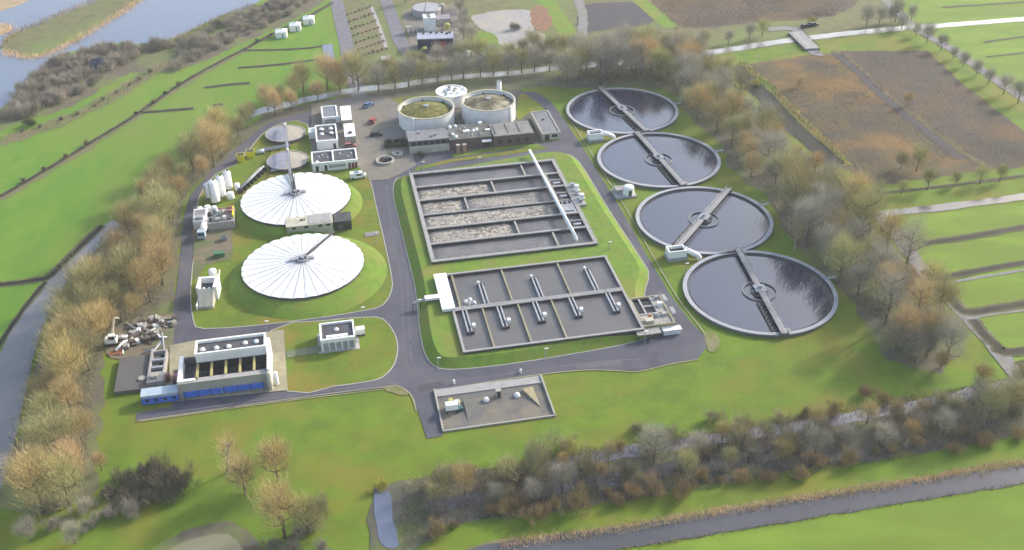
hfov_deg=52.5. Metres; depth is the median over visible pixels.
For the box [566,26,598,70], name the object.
bare tree
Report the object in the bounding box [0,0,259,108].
lake water
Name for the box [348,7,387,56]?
nursery bed
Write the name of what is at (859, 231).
bare tree
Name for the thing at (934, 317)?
bare tree
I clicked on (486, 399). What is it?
vent dome
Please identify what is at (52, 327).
bare tree
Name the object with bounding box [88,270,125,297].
bare tree
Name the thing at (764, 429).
bare tree
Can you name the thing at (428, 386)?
road patch
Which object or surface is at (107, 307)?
bare tree
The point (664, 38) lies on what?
bare tree
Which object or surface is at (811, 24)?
parked car
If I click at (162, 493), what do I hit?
shrub
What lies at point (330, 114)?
garage
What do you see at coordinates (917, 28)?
bare tree
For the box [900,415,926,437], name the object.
bare tree
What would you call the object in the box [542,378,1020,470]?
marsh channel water
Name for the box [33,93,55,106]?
shrub
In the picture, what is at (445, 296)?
inlet platform
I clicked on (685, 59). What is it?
bare tree
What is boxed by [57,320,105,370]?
bare tree
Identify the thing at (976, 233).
ditch bank
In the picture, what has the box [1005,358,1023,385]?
bare tree
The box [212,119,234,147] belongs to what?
bare tree
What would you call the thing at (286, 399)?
kerb
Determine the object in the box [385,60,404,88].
bare tree
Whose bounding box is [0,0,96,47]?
reeds
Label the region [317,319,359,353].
switch house
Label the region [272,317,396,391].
lawn
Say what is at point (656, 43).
bare tree
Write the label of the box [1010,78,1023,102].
bare tree
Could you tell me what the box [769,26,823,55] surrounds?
bridge road
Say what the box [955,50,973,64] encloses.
bare tree
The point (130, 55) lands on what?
shrub
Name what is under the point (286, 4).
shrub
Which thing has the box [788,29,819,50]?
canal bridge
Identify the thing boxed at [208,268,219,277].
screw press
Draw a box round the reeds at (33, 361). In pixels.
[8,228,114,458]
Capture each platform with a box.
[405,26,419,33]
[424,273,458,311]
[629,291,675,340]
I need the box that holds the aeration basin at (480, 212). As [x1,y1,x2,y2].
[409,156,597,263]
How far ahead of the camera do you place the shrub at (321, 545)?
200.44 m
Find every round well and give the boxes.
[376,155,393,165]
[392,150,402,156]
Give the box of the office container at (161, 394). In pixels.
[140,384,178,404]
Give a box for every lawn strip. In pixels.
[414,146,547,170]
[452,144,538,156]
[516,93,543,119]
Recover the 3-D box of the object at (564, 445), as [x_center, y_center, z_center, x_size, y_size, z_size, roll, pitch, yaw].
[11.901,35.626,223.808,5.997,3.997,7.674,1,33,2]
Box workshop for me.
[311,148,357,171]
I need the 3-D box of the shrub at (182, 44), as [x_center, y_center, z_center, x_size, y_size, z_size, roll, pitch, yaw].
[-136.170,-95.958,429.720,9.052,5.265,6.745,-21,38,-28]
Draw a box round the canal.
[0,220,119,489]
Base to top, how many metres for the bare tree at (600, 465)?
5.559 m
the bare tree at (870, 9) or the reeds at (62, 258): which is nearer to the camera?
the reeds at (62, 258)
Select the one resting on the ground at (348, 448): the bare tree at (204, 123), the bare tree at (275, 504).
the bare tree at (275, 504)
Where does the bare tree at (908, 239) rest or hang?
on the ground at (348, 448)
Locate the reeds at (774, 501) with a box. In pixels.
[500,458,1023,549]
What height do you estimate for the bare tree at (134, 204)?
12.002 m
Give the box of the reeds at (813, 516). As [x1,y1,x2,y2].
[603,482,1023,549]
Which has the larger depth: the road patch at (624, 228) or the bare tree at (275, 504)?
the road patch at (624, 228)
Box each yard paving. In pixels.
[311,96,415,180]
[403,89,541,153]
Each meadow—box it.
[652,484,1023,549]
[893,0,1023,91]
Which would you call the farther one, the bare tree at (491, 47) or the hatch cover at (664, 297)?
the bare tree at (491, 47)
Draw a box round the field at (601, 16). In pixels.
[575,2,653,31]
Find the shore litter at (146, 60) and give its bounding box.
[0,0,325,130]
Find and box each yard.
[403,4,464,59]
[433,374,555,432]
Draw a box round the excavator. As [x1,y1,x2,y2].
[104,316,122,346]
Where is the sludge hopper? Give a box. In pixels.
[196,276,221,309]
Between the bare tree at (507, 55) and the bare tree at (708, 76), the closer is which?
the bare tree at (708, 76)
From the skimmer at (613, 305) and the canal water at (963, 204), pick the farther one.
the canal water at (963, 204)
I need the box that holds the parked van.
[350,170,365,179]
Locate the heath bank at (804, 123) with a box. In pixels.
[738,63,851,164]
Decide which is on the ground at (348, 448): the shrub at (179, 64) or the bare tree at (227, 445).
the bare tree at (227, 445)
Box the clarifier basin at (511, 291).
[446,255,644,354]
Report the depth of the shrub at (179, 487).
213.57 m
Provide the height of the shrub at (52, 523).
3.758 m
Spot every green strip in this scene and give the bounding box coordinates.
[537,0,576,37]
[633,0,678,27]
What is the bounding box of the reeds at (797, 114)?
[740,62,850,164]
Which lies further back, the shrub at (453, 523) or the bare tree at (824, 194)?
the bare tree at (824, 194)
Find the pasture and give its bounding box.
[0,0,340,351]
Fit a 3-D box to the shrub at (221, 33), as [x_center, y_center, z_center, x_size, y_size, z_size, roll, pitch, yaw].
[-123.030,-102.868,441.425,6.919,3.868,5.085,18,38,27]
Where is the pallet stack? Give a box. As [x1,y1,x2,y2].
[151,333,157,340]
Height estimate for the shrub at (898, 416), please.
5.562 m
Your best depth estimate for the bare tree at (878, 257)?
271.88 m
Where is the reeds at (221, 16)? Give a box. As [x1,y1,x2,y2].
[163,1,255,42]
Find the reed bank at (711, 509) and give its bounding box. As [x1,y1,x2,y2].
[467,459,1023,549]
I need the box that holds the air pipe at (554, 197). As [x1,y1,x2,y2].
[528,149,577,241]
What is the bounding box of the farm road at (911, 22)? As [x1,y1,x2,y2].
[881,0,1023,102]
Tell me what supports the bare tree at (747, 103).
on the ground at (348, 448)
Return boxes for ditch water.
[0,2,333,196]
[0,225,103,285]
[0,282,46,344]
[141,108,193,112]
[205,82,249,87]
[238,59,314,67]
[240,44,325,50]
[879,175,1023,192]
[922,261,1023,277]
[923,226,1023,244]
[942,1,1023,7]
[942,289,1023,313]
[970,319,1023,353]
[984,36,1023,42]
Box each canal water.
[247,17,1023,116]
[469,464,1023,549]
[878,193,1023,216]
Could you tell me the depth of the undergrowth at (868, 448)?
220.58 m
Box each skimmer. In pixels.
[462,310,475,334]
[477,281,488,303]
[496,306,510,329]
[530,275,543,296]
[532,301,546,323]
[568,297,583,318]
[583,266,599,289]
[605,292,620,313]
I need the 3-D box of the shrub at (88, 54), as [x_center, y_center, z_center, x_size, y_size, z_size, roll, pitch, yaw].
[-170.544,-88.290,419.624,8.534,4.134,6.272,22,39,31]
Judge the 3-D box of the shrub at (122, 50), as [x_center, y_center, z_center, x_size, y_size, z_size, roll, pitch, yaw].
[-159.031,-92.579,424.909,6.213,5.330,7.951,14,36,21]
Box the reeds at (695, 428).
[411,390,927,481]
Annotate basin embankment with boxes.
[394,152,649,368]
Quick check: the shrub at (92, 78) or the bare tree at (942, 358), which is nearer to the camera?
the bare tree at (942, 358)
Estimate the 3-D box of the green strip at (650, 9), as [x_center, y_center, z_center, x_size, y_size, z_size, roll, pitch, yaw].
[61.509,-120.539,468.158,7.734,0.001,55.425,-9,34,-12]
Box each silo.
[203,182,209,199]
[207,179,219,203]
[215,174,225,197]
[222,170,232,190]
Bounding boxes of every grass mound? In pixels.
[229,236,386,319]
[234,182,362,238]
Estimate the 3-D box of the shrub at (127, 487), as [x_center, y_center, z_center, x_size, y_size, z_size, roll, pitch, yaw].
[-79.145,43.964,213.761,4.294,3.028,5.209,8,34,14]
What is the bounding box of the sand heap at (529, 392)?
[522,386,540,406]
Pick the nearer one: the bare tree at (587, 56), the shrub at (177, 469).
the shrub at (177, 469)
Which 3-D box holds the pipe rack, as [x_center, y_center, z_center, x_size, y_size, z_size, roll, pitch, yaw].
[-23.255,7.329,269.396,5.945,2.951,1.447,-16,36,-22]
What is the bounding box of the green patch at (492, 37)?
[470,30,498,48]
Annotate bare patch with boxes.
[382,386,408,394]
[703,331,720,351]
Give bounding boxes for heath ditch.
[727,65,844,165]
[832,53,967,158]
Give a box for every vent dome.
[483,397,489,402]
[513,392,520,397]
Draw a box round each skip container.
[213,250,224,257]
[220,235,226,240]
[236,152,244,161]
[245,149,253,157]
[661,325,682,335]
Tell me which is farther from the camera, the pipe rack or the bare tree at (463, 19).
the bare tree at (463, 19)
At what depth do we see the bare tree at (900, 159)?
330.53 m
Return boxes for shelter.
[333,211,351,230]
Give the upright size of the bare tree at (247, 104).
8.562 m
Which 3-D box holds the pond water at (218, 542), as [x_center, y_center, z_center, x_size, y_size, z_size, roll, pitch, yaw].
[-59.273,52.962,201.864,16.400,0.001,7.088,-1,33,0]
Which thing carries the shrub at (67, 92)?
on the pasture
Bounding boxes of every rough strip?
[0,51,245,199]
[0,55,180,145]
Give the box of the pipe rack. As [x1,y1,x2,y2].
[412,298,424,311]
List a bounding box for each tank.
[227,191,234,199]
[234,182,239,189]
[241,170,350,226]
[241,229,363,299]
[256,149,264,154]
[265,124,305,144]
[266,150,308,171]
[412,2,440,17]
[421,46,427,52]
[440,3,444,12]
[444,23,449,29]
[445,398,462,413]
[566,87,681,135]
[597,129,722,189]
[636,186,773,256]
[683,246,837,337]
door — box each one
[324,119,335,123]
[342,120,351,126]
[345,137,355,142]
[439,41,446,48]
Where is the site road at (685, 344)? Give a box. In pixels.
[136,91,705,437]
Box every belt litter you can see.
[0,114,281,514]
[261,71,559,118]
[558,56,963,373]
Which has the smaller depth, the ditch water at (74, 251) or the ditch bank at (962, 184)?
the ditch water at (74, 251)
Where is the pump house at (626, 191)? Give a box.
[611,182,636,199]
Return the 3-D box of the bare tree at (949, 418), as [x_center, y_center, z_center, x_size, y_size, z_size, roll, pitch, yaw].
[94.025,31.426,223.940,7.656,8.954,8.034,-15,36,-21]
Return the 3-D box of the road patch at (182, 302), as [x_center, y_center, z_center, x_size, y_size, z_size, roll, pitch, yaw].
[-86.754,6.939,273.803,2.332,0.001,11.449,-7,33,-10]
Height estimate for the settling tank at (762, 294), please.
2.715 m
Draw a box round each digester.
[398,96,454,130]
[461,89,515,124]
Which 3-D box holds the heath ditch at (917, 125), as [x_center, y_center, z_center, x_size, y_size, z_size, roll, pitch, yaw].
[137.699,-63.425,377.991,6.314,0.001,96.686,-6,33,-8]
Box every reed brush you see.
[657,0,843,26]
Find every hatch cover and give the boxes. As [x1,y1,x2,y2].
[661,294,667,301]
[669,306,675,314]
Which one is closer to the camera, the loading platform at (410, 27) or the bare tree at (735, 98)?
the bare tree at (735, 98)
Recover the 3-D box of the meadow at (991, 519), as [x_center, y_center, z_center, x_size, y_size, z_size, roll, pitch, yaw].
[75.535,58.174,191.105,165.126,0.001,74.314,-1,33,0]
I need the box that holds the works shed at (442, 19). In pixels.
[435,14,450,24]
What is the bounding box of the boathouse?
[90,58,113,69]
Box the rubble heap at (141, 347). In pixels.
[104,314,174,363]
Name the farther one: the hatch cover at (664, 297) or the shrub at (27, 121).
the shrub at (27, 121)
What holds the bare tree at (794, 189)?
on the ground at (348, 448)
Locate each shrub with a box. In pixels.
[0,103,12,118]
[7,113,20,120]
[8,88,24,97]
[8,89,35,100]
[8,101,31,117]
[9,97,28,111]
[13,80,23,90]
[16,93,30,104]
[17,75,40,92]
[17,96,46,116]
[19,116,38,126]
[25,67,46,80]
[31,90,46,101]
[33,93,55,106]
[33,488,65,514]
[34,81,55,91]
[36,75,44,82]
[38,63,53,69]
[39,68,54,75]
[40,514,69,531]
[41,54,61,65]
[43,73,60,86]
[43,86,57,99]
[47,86,70,104]
[48,71,71,80]
[49,65,67,74]
[51,52,70,66]
[55,76,73,85]
[55,87,72,95]
[56,82,71,90]
[61,61,70,69]
[65,57,86,68]
[65,71,83,83]
[65,79,89,93]
[65,494,99,517]
[69,67,82,77]
[72,52,91,64]
[77,44,88,54]
[77,66,96,77]
[79,53,93,61]
[79,512,99,533]
[83,57,97,69]
[83,73,101,85]
[87,43,99,55]
[88,39,109,49]
[92,503,122,519]
[94,44,111,57]
[96,63,106,73]
[97,481,119,499]
[99,54,117,69]
[99,481,141,512]
[105,39,117,49]
[105,461,135,493]
[106,50,130,65]
[115,41,138,50]
[116,46,127,53]
[116,480,135,496]
[118,38,132,47]
[118,491,141,520]
[120,49,132,61]
[122,466,150,488]
[125,486,163,509]
[130,47,141,58]
[130,468,165,494]
[134,451,171,474]
[135,45,146,52]
[135,460,152,478]
[139,42,149,48]
[139,465,177,493]
[139,479,170,507]
[147,32,159,48]
[147,44,158,51]
[154,34,173,49]
[157,462,181,481]
[161,472,203,504]
[163,460,196,485]
[170,59,183,69]
[172,33,187,43]
[175,39,193,49]
[175,55,186,62]
[178,49,193,60]
[186,32,198,42]
[193,47,205,56]
[195,31,209,43]
[195,40,205,48]
[202,27,215,32]
[209,17,222,27]
[210,39,222,49]
[213,30,226,37]
[219,32,237,42]
[220,16,233,26]
[230,27,241,33]
[233,19,243,27]
[234,9,244,16]
[241,22,254,29]
[242,538,257,549]
[248,6,259,14]
[249,16,257,23]
[257,11,270,18]
[258,537,284,549]
[259,18,268,26]
[265,9,282,20]
[268,0,282,6]
[269,4,279,10]
[277,0,290,8]
[279,536,304,549]
[281,6,294,15]
[286,520,314,543]
[292,0,302,6]
[296,513,330,532]
[303,499,328,516]
[310,489,331,515]
[312,538,332,549]
[368,475,388,491]
[382,142,390,147]
[383,138,392,143]
[400,136,407,146]
[406,457,466,497]
[414,149,425,158]
[427,511,447,540]
[438,463,456,478]
[448,520,458,528]
[483,502,499,515]
[484,478,516,503]
[490,479,514,495]
[492,490,527,520]
[495,425,566,483]
[497,496,521,517]
[508,20,521,30]
[517,497,553,528]
[533,477,561,508]
[535,41,547,51]
[543,445,556,459]
[544,493,562,507]
[554,479,596,520]
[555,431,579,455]
[557,442,617,486]
[579,464,607,495]
[602,486,611,496]
[609,492,627,506]
[611,458,645,483]
[615,437,625,449]
[620,475,646,498]
[629,421,645,435]
[631,467,669,500]
[632,468,649,488]
[636,422,663,455]
[663,422,690,444]
[667,473,702,502]
[668,452,697,471]
[694,464,709,480]
[695,440,717,457]
[702,407,729,425]
[714,463,730,473]
[714,476,724,484]
[720,409,770,449]
[734,466,753,484]
[735,413,756,429]
[738,442,764,459]
[749,77,761,85]
[756,465,778,482]
[765,470,776,482]
[767,414,818,462]
[768,408,794,424]
[790,463,813,480]
[795,435,806,453]
[800,405,813,416]
[800,450,821,465]
[803,416,842,442]
[808,15,819,22]
[813,452,834,466]
[820,396,846,417]
[828,431,848,444]
[839,438,859,469]
[856,381,878,398]
[872,446,881,453]
[873,422,912,452]
[874,386,898,406]
[880,404,921,434]
[883,420,914,451]
[884,439,899,451]
[902,402,938,433]
[907,433,928,446]
[924,385,965,411]
[939,390,977,434]
[941,414,967,439]
[946,439,966,453]
[969,430,987,447]
[977,430,1004,446]
[1001,397,1022,416]
[1012,424,1023,441]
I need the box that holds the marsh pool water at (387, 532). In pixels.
[374,491,398,547]
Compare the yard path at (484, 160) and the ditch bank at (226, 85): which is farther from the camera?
the ditch bank at (226, 85)
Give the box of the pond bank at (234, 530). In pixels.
[152,521,263,549]
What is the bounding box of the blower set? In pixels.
[568,182,586,206]
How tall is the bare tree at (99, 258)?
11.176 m
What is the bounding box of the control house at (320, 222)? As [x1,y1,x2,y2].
[286,212,333,232]
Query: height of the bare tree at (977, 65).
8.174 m
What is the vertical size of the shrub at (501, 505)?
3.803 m
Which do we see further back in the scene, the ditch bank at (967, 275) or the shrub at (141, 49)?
the shrub at (141, 49)
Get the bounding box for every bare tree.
[0,431,64,519]
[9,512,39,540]
[13,396,88,466]
[15,420,49,450]
[15,440,52,481]
[18,371,58,408]
[23,379,62,427]
[24,439,91,511]
[30,317,79,365]
[31,324,94,392]
[33,289,81,327]
[38,365,61,384]
[41,276,82,326]
[43,305,90,344]
[45,370,91,416]
[46,434,94,486]
[56,249,107,303]
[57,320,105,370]
[57,401,100,444]
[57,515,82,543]
[62,298,119,350]
[65,250,111,288]
[66,275,109,315]
[85,250,110,277]
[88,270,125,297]
[88,295,124,333]
[89,277,128,312]
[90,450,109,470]
[97,223,136,257]
[101,239,149,295]
[104,240,140,276]
[105,195,138,239]
[120,288,144,315]
[121,230,147,258]
[121,248,169,302]
[123,186,146,218]
[126,178,188,235]
[127,203,163,243]
[127,212,146,234]
[132,157,172,184]
[132,171,154,200]
[132,228,182,285]
[135,213,176,257]
[135,225,180,267]
[140,172,180,208]
[151,182,179,224]
[154,150,178,181]
[158,170,174,188]
[165,173,193,199]
[170,123,203,171]
[170,160,193,178]
[187,151,209,176]
[189,110,222,151]
[192,119,231,166]
[197,100,239,131]
[201,120,233,157]
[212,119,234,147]
[212,428,245,471]
[214,443,266,500]
[226,114,249,137]
[235,100,255,127]
[239,98,256,118]
[244,463,316,537]
[248,430,297,481]
[255,80,280,110]
[259,84,284,116]
[273,80,287,102]
[280,83,300,109]
[282,71,305,91]
[283,489,327,533]
[289,58,315,92]
[305,77,326,101]
[310,49,341,89]
[327,63,347,89]
[328,69,349,92]
[335,46,364,82]
[339,44,375,89]
[365,56,388,90]
[369,57,389,78]
[378,51,398,69]
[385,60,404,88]
[393,54,420,86]
[400,46,421,72]
[411,50,433,84]
[414,47,428,62]
[422,480,442,501]
[427,39,446,63]
[429,62,446,82]
[441,40,458,60]
[442,55,460,80]
[447,455,480,493]
[450,37,472,65]
[452,0,464,10]
[452,51,474,78]
[455,22,468,38]
[457,13,472,26]
[459,6,468,15]
[464,20,480,43]
[466,34,490,56]
[469,51,491,76]
[477,43,505,74]
[484,40,497,53]
[485,480,503,502]
[492,451,520,480]
[495,49,523,75]
[501,39,517,57]
[508,47,532,72]
[515,37,530,54]
[521,27,546,52]
[522,475,541,500]
[523,42,543,71]
[539,45,557,71]
[541,32,563,50]
[544,458,581,491]
[550,46,582,84]
[556,30,573,51]
[556,449,572,466]
[558,44,584,83]
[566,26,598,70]
[569,37,590,79]
[570,32,588,48]
[582,47,591,69]
[585,40,612,74]
[587,25,631,72]
[587,31,612,83]
[590,459,610,478]
[594,51,621,80]
[598,437,620,457]
[602,29,637,79]
[605,31,628,70]
[612,18,638,59]
[623,31,640,70]
[623,36,651,77]
[628,30,659,76]
[630,468,646,481]
[631,16,665,61]
[632,415,676,462]
[646,36,664,69]
[647,44,674,80]
[650,48,673,80]
[659,32,669,42]
[663,26,698,54]
[663,42,678,59]
[664,47,676,74]
[665,57,682,85]
[670,41,701,78]
[670,43,704,86]
[671,22,697,43]
[671,61,705,92]
[671,443,700,480]
[677,85,695,104]
[678,33,705,61]
[678,58,706,86]
[679,81,715,120]
[685,427,714,453]
[689,76,725,111]
[691,26,710,57]
[698,53,717,80]
[698,69,715,86]
[699,29,710,40]
[699,48,722,69]
[701,92,735,134]
[706,72,729,98]
[709,48,740,82]
[709,418,735,440]
[712,65,735,90]
[714,83,747,118]
[719,442,740,465]
[720,113,745,145]
[722,30,736,43]
[723,87,743,108]
[730,62,754,97]
[730,128,756,155]
[735,106,755,134]
[735,132,761,159]
[737,93,757,118]
[741,148,764,176]
[745,21,757,38]
[750,121,795,159]
[752,95,778,127]
[753,101,790,137]
[755,18,773,36]
[755,114,788,153]
[757,150,793,184]
[760,419,779,440]
[763,143,811,193]
[767,164,820,224]
[770,436,796,463]
[775,154,819,212]
[783,187,840,245]
[787,213,807,250]
[789,143,805,157]
[793,146,816,175]
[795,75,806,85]
[801,422,836,454]
[803,164,825,195]
[803,177,849,233]
[803,402,830,424]
[805,149,825,171]
[806,176,839,220]
[810,163,840,198]
[811,218,854,267]
[811,223,873,282]
[816,152,843,180]
[822,203,862,240]
[826,163,851,202]
[831,172,869,216]
[837,212,875,262]
[837,422,859,444]
[840,158,874,209]
[842,256,876,295]
[843,179,896,234]
[853,394,882,423]
[855,233,902,284]
[856,174,891,230]
[858,230,892,270]
[859,2,878,26]
[864,255,910,305]
[870,206,913,253]
[870,260,916,325]
[870,420,904,449]
[876,5,890,22]
[877,297,929,350]
[884,312,917,350]
[886,398,908,416]
[887,6,898,21]
[887,211,937,267]
[888,0,908,21]
[892,258,923,294]
[894,149,911,168]
[895,179,911,193]
[895,323,929,359]
[896,11,910,28]
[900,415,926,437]
[902,91,917,104]
[902,268,945,311]
[905,2,919,19]
[908,141,931,170]
[908,318,928,335]
[912,21,923,33]
[913,338,928,363]
[914,255,950,301]
[914,301,955,350]
[915,398,931,411]
[919,305,959,346]
[919,326,944,357]
[920,19,938,43]
[921,258,965,309]
[922,162,940,189]
[925,301,955,323]
[928,404,963,436]
[932,309,981,364]
[932,348,952,369]
[935,30,951,49]
[945,392,968,412]
[949,44,960,58]
[949,170,965,184]
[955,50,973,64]
[966,374,1022,424]
[969,374,993,401]
[971,58,984,75]
[971,360,996,388]
[972,161,995,183]
[982,66,997,83]
[993,373,1023,412]
[994,70,1016,94]
[995,161,1009,181]
[1003,379,1023,408]
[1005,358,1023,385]
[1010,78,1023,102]
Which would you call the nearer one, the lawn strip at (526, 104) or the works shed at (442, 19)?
the lawn strip at (526, 104)
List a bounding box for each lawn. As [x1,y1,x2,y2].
[191,121,391,327]
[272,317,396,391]
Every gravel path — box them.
[370,6,387,47]
[574,0,587,35]
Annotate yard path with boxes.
[286,345,321,357]
[365,231,378,236]
[428,150,543,170]
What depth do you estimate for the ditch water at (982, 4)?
466.07 m
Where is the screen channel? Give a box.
[143,332,170,386]
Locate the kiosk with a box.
[495,388,501,397]
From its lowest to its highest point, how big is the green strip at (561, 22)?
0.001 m
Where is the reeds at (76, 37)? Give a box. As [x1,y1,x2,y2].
[1,0,142,59]
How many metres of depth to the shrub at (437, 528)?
203.37 m
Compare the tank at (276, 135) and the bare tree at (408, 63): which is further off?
the bare tree at (408, 63)
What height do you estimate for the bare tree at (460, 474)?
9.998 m
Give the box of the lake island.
[1,0,136,56]
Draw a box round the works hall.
[417,31,452,49]
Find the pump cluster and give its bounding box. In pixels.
[464,298,475,305]
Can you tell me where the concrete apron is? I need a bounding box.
[154,330,287,403]
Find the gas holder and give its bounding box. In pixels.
[436,85,466,107]
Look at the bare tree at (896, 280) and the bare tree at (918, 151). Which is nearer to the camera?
the bare tree at (896, 280)
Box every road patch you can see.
[177,289,187,313]
[417,381,444,391]
[574,361,621,368]
[619,221,630,235]
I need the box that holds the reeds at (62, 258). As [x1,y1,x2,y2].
[2,223,102,281]
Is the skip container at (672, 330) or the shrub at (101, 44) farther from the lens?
the shrub at (101, 44)
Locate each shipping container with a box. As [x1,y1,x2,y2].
[340,105,351,127]
[343,123,355,142]
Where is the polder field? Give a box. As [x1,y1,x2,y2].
[894,202,1023,369]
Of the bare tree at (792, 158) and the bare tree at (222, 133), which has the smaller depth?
the bare tree at (792, 158)
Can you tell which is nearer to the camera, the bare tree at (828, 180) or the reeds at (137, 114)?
the bare tree at (828, 180)
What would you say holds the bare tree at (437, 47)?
on the rough land at (849, 19)
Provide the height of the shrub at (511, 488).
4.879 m
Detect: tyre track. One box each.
[156,358,640,414]
[386,187,411,377]
[391,187,422,375]
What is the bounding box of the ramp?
[463,399,477,418]
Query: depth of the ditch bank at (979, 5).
466.04 m
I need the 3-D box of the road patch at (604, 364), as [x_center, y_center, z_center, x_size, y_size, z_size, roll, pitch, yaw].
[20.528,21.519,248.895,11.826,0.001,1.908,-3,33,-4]
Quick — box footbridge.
[283,122,296,196]
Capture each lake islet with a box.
[0,0,27,10]
[0,23,11,34]
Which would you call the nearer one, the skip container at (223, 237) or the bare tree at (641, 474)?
the bare tree at (641, 474)
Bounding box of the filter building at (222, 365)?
[172,332,278,400]
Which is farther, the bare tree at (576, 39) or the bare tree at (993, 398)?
the bare tree at (576, 39)
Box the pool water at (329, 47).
[322,44,334,62]
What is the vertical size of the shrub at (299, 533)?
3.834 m
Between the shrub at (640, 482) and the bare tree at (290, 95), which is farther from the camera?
the bare tree at (290, 95)
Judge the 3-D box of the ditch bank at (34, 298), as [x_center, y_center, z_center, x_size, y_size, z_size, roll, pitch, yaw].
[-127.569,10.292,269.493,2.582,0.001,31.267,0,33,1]
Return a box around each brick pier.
[456,144,459,153]
[462,143,466,152]
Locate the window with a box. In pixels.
[329,163,345,167]
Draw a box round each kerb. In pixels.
[136,385,416,420]
[139,389,380,421]
[190,120,653,392]
[458,359,698,386]
[572,123,709,340]
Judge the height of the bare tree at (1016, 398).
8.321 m
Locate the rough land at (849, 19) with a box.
[339,0,907,85]
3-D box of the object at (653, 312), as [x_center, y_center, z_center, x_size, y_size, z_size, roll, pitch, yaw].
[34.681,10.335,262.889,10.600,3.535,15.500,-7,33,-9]
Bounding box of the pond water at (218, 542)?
[170,534,242,549]
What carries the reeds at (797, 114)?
on the ground at (348, 448)
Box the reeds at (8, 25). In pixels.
[0,21,16,33]
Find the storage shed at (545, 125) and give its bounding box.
[530,110,560,140]
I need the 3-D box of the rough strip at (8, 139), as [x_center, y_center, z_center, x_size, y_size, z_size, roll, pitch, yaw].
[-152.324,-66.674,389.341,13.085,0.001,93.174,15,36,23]
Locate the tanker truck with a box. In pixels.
[196,221,208,238]
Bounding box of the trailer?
[355,325,364,335]
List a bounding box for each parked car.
[344,142,356,147]
[362,102,373,107]
[369,117,375,123]
[370,131,382,136]
[800,23,809,27]
[808,22,818,26]
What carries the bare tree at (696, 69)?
on the ground at (348, 448)
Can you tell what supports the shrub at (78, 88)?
on the ground at (348, 448)
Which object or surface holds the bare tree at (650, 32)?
on the ground at (348, 448)
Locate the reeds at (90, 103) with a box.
[1,55,189,140]
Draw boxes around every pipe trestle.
[236,165,266,192]
[261,143,289,151]
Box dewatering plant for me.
[193,204,235,229]
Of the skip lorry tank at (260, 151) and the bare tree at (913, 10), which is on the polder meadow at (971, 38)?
the bare tree at (913, 10)
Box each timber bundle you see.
[127,332,141,338]
[139,339,152,344]
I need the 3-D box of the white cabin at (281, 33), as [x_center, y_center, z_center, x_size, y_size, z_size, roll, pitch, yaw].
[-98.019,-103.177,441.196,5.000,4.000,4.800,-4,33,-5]
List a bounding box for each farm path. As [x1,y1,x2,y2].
[875,210,1023,378]
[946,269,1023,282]
[976,309,1023,317]
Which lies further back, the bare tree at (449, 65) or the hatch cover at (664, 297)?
the bare tree at (449, 65)
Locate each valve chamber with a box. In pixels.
[586,129,614,142]
[664,244,701,261]
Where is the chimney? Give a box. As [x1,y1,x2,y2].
[497,80,501,89]
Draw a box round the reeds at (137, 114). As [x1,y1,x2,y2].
[1,33,272,196]
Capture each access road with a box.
[330,0,366,97]
[380,0,419,60]
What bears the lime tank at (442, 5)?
on the yard at (409, 19)
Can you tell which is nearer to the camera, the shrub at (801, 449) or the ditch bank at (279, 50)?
the shrub at (801, 449)
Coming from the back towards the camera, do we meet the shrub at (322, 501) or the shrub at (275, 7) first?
the shrub at (275, 7)
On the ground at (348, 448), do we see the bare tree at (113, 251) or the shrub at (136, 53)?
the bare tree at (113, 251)
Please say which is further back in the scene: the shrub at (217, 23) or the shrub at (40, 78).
the shrub at (217, 23)
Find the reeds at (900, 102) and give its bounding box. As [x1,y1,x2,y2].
[832,50,965,149]
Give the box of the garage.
[321,105,340,123]
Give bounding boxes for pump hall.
[308,123,338,149]
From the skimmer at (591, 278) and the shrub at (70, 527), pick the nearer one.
the shrub at (70, 527)
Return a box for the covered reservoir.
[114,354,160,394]
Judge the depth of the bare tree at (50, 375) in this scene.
241.11 m
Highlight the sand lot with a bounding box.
[471,9,544,47]
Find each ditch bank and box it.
[0,2,334,196]
[0,225,106,286]
[0,282,47,346]
[141,107,193,113]
[204,82,246,87]
[238,58,323,68]
[241,44,324,50]
[883,174,1023,193]
[919,259,1023,279]
[923,224,1023,245]
[937,284,1023,315]
[944,1,1023,7]
[966,319,1023,356]
[983,36,1023,42]
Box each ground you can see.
[0,0,1023,549]
[366,382,1023,549]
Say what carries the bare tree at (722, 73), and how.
on the ground at (348, 448)
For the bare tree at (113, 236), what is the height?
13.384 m
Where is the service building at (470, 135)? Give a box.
[406,120,533,153]
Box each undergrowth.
[35,135,246,483]
[349,29,665,82]
[400,377,1023,546]
[563,61,930,355]
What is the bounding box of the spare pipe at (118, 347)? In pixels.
[113,340,125,350]
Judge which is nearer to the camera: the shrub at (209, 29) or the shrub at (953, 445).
the shrub at (953, 445)
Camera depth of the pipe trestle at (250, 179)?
329.31 m
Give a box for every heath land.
[651,0,858,28]
[739,52,975,184]
[840,50,1023,169]
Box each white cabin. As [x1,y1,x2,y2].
[275,28,287,38]
[289,21,300,31]
[302,14,314,24]
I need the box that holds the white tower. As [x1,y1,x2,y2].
[422,14,435,31]
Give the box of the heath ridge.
[831,50,986,164]
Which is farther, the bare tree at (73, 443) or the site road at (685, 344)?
the site road at (685, 344)

